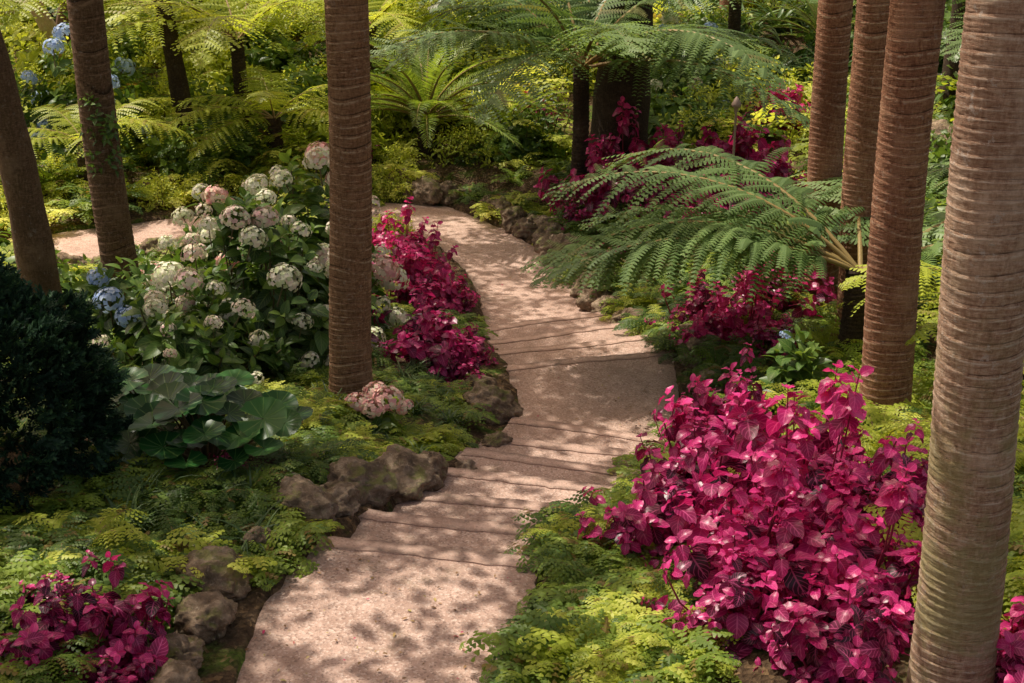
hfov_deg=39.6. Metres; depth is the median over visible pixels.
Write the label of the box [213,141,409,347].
hydrangea bush
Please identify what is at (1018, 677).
bloodleaf plant
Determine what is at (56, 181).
fern groundcover
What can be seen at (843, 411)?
bloodleaf plant
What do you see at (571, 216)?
bloodleaf plant
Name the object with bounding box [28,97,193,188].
tree fern
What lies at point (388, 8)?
tree fern
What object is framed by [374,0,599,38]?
tree fern
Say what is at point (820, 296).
bloodleaf plant
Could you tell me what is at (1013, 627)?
bloodleaf plant
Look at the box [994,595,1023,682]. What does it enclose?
bloodleaf plant
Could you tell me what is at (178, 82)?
dark tree
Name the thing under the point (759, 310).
bloodleaf plant
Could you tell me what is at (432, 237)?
bloodleaf plant
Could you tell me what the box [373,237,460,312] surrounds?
bloodleaf plant
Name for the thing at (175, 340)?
hydrangea bush
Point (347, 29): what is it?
palm tree
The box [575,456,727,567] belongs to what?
bloodleaf plant
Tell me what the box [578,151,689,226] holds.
bloodleaf plant
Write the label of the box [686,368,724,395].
rock
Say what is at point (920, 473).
bloodleaf plant
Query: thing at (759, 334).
bloodleaf plant
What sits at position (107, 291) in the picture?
hydrangea bush
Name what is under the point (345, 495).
rock
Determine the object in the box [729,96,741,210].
garden lamp
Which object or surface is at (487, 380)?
rock
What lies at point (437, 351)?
bloodleaf plant
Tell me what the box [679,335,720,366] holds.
rock
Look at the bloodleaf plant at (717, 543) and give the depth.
6.47 m
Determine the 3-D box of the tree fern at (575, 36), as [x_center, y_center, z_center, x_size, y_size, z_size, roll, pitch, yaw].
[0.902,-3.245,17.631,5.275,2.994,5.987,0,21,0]
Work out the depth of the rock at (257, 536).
6.88 m
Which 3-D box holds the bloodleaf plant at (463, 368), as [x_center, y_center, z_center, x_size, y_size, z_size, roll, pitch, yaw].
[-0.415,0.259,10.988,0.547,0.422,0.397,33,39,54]
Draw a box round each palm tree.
[66,0,138,294]
[324,0,376,405]
[717,0,728,18]
[803,0,853,296]
[834,0,889,324]
[859,0,945,420]
[906,0,1023,682]
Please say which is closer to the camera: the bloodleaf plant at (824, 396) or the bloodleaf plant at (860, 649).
the bloodleaf plant at (860, 649)
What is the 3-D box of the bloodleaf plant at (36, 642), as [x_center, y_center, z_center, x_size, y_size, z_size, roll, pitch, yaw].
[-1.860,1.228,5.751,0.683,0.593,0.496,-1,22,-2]
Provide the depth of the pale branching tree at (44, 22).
22.48 m
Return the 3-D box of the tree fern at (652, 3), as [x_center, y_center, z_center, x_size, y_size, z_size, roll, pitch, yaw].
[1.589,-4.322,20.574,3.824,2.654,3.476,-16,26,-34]
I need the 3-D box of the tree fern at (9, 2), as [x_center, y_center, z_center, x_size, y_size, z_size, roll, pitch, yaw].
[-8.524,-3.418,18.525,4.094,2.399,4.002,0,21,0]
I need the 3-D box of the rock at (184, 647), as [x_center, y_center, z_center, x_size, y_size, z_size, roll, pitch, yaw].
[-1.445,1.317,5.947,0.332,0.192,0.286,-9,17,15]
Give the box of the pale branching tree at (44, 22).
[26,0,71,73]
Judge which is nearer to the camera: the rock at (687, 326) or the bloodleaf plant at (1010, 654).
the bloodleaf plant at (1010, 654)
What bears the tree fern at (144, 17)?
on the ground
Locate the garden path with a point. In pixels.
(560, 346)
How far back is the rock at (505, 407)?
10.26 m
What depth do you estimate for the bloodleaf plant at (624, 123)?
18.18 m
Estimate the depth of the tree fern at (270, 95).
18.85 m
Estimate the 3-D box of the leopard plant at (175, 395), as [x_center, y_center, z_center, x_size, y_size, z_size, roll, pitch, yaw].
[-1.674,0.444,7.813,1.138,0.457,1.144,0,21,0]
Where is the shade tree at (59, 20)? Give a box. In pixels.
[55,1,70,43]
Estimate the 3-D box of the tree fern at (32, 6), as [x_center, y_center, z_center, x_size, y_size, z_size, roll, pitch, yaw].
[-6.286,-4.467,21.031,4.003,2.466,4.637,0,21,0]
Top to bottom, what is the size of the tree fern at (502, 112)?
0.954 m
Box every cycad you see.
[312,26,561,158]
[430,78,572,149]
[741,0,856,41]
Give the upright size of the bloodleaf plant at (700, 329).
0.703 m
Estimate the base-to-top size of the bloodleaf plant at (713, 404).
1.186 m
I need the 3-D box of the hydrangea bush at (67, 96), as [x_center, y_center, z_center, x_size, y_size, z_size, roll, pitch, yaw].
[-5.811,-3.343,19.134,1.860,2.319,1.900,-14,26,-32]
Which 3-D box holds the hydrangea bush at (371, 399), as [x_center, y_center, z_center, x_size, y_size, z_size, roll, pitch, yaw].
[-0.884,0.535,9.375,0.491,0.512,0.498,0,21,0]
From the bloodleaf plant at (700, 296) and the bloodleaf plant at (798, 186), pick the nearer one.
the bloodleaf plant at (700, 296)
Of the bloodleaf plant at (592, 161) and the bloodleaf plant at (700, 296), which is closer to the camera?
the bloodleaf plant at (700, 296)
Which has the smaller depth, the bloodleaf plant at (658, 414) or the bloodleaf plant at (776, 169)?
the bloodleaf plant at (658, 414)
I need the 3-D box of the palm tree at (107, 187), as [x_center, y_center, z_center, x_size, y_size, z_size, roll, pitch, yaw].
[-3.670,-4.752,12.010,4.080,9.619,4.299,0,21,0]
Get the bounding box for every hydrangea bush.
[9,54,61,158]
[18,11,158,167]
[66,248,183,348]
[92,286,298,388]
[140,180,302,324]
[151,187,385,375]
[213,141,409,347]
[344,381,413,437]
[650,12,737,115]
[751,324,835,413]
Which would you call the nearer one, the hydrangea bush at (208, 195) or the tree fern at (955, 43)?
the hydrangea bush at (208, 195)
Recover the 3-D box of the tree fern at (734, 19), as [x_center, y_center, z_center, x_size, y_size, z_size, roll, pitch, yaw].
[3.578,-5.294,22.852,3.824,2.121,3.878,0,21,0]
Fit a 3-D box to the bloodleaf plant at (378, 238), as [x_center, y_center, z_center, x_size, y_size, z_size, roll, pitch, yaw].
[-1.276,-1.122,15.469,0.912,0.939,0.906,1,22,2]
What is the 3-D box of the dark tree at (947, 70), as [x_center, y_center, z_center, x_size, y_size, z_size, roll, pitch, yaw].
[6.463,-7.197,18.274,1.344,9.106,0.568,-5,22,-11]
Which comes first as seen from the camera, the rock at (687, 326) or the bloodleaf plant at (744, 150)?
the rock at (687, 326)
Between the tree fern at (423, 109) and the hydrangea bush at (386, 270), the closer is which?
the hydrangea bush at (386, 270)
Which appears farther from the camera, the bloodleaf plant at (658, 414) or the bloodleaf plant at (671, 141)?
the bloodleaf plant at (671, 141)
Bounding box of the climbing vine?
[74,91,127,177]
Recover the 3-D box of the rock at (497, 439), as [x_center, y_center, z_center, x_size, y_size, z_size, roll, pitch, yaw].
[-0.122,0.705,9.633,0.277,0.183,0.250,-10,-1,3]
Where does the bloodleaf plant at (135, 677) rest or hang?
on the ground
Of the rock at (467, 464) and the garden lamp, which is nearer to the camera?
the rock at (467, 464)
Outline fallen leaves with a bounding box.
[89,219,650,681]
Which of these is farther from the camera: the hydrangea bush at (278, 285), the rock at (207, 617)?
the hydrangea bush at (278, 285)
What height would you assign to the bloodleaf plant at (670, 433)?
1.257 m
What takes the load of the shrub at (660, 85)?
on the ground
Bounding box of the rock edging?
[57,166,621,326]
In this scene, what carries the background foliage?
on the ground
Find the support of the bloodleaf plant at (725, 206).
on the ground
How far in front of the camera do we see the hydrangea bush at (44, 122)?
19.05 m
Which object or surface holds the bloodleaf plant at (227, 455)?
on the ground
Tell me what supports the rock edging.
on the ground
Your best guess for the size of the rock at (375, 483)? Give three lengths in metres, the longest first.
0.452 x 0.361 x 0.307 m
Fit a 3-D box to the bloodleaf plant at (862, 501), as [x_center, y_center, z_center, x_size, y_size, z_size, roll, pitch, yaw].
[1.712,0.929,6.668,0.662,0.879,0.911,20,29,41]
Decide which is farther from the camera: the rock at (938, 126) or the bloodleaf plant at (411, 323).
the rock at (938, 126)
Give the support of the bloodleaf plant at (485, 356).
on the ground
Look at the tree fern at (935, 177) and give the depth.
11.79 m
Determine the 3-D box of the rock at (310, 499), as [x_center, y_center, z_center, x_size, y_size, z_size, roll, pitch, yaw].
[-1.096,0.858,7.370,0.419,0.311,0.410,19,20,37]
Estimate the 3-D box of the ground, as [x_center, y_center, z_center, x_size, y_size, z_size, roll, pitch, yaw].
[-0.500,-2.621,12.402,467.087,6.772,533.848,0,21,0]
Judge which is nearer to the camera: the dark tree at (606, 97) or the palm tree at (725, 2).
the dark tree at (606, 97)
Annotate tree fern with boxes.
[0,0,23,11]
[0,0,218,30]
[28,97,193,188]
[64,0,324,131]
[104,0,230,52]
[159,66,374,168]
[224,0,466,70]
[370,0,810,178]
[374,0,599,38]
[520,139,946,357]
[545,0,732,18]
[662,0,817,40]
[834,249,1023,411]
[873,399,1023,500]
[925,162,948,203]
[940,0,965,62]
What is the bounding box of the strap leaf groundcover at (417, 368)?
[78,355,472,554]
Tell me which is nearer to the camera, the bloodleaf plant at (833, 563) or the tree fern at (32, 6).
the bloodleaf plant at (833, 563)
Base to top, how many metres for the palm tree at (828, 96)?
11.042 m
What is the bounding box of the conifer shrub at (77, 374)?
[0,251,132,514]
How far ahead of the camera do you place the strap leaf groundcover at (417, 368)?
7.29 m
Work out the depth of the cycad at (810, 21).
23.68 m
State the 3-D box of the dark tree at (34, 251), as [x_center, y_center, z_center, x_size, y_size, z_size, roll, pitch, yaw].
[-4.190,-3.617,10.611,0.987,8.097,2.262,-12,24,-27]
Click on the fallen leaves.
(385, 593)
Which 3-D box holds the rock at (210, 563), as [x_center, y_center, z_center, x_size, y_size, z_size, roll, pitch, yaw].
[-1.376,1.081,6.569,0.353,0.229,0.375,-4,22,-10]
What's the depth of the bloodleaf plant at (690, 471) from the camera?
7.47 m
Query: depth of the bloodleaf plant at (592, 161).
17.37 m
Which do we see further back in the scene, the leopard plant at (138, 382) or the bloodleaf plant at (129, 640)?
the leopard plant at (138, 382)
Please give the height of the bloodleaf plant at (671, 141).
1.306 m
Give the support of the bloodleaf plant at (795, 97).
on the ground
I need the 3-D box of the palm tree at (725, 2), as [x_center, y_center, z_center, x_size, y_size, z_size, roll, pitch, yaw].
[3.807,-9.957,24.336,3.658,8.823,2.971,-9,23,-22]
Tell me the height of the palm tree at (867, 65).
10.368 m
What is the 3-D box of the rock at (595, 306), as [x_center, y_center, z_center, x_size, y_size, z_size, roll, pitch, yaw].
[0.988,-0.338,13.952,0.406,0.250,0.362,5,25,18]
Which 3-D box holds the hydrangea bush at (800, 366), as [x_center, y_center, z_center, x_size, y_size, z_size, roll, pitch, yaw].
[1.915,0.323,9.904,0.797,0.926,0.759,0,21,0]
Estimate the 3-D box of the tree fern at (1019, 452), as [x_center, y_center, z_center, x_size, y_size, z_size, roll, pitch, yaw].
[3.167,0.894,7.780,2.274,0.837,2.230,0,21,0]
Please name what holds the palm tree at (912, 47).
on the ground
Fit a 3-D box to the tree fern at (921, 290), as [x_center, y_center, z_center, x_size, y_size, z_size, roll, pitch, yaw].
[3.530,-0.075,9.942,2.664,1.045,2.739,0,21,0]
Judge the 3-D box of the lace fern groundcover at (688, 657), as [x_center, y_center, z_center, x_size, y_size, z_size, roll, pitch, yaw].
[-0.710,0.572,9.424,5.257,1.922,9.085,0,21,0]
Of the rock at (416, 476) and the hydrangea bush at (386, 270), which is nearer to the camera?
the rock at (416, 476)
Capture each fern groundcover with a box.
[0,119,1023,682]
[0,299,824,682]
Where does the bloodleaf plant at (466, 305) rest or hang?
on the ground
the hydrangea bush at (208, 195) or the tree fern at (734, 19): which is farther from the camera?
the tree fern at (734, 19)
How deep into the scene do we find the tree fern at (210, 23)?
19.42 m
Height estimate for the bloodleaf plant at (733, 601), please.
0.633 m
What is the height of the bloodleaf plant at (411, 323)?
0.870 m
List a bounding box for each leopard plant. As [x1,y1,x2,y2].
[88,363,246,453]
[106,369,312,471]
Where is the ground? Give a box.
[0,0,1003,682]
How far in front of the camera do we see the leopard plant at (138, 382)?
8.27 m
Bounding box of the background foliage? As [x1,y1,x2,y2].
[0,0,957,359]
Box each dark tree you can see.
[0,29,65,308]
[153,0,195,133]
[588,0,652,171]
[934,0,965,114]
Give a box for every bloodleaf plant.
[0,573,133,682]
[19,569,99,609]
[50,550,174,682]
[79,649,156,682]
[209,450,247,469]
[371,282,484,377]
[371,293,478,349]
[372,196,431,257]
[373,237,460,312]
[385,221,458,283]
[438,274,480,314]
[444,350,485,393]
[458,326,498,367]
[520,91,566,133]
[533,133,620,216]
[561,197,601,236]
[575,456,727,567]
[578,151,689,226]
[588,96,667,174]
[621,120,720,191]
[632,415,751,524]
[640,538,832,669]
[644,265,740,326]
[645,442,827,592]
[652,392,686,445]
[657,369,765,473]
[661,164,773,220]
[667,300,742,351]
[674,342,768,436]
[691,115,794,186]
[691,264,823,344]
[691,365,907,549]
[711,148,806,216]
[728,251,836,312]
[728,360,871,478]
[741,79,810,134]
[749,315,799,373]
[753,573,909,682]
[762,462,924,647]
[778,181,806,212]
[825,418,929,517]
[825,458,926,563]
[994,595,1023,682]
[1001,618,1017,630]
[1004,669,1023,682]
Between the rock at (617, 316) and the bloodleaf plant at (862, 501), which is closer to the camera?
the bloodleaf plant at (862, 501)
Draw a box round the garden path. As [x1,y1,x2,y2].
[52,202,678,682]
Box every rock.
[146,658,202,682]
[147,631,204,669]
[161,235,191,256]
[174,591,237,646]
[175,545,252,600]
[239,526,275,552]
[267,472,339,525]
[318,456,398,508]
[326,481,360,517]
[374,444,444,503]
[420,450,448,482]
[454,459,477,469]
[461,374,496,392]
[462,381,523,425]
[478,431,512,447]
[591,295,621,314]
[611,307,646,325]
[678,323,715,334]
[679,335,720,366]
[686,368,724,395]
[927,119,952,186]
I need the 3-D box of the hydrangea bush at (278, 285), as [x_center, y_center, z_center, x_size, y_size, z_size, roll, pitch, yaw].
[-1.926,-0.371,10.922,1.863,1.759,1.702,0,21,0]
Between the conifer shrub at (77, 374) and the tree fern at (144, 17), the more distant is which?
the tree fern at (144, 17)
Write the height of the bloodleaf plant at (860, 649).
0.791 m
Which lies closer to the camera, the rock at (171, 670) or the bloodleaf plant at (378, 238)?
the rock at (171, 670)
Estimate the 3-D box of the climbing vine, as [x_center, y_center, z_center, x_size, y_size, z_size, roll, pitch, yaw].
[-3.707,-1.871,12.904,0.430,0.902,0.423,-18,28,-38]
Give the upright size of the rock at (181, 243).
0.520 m
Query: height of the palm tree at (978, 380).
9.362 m
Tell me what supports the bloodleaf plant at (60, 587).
on the ground

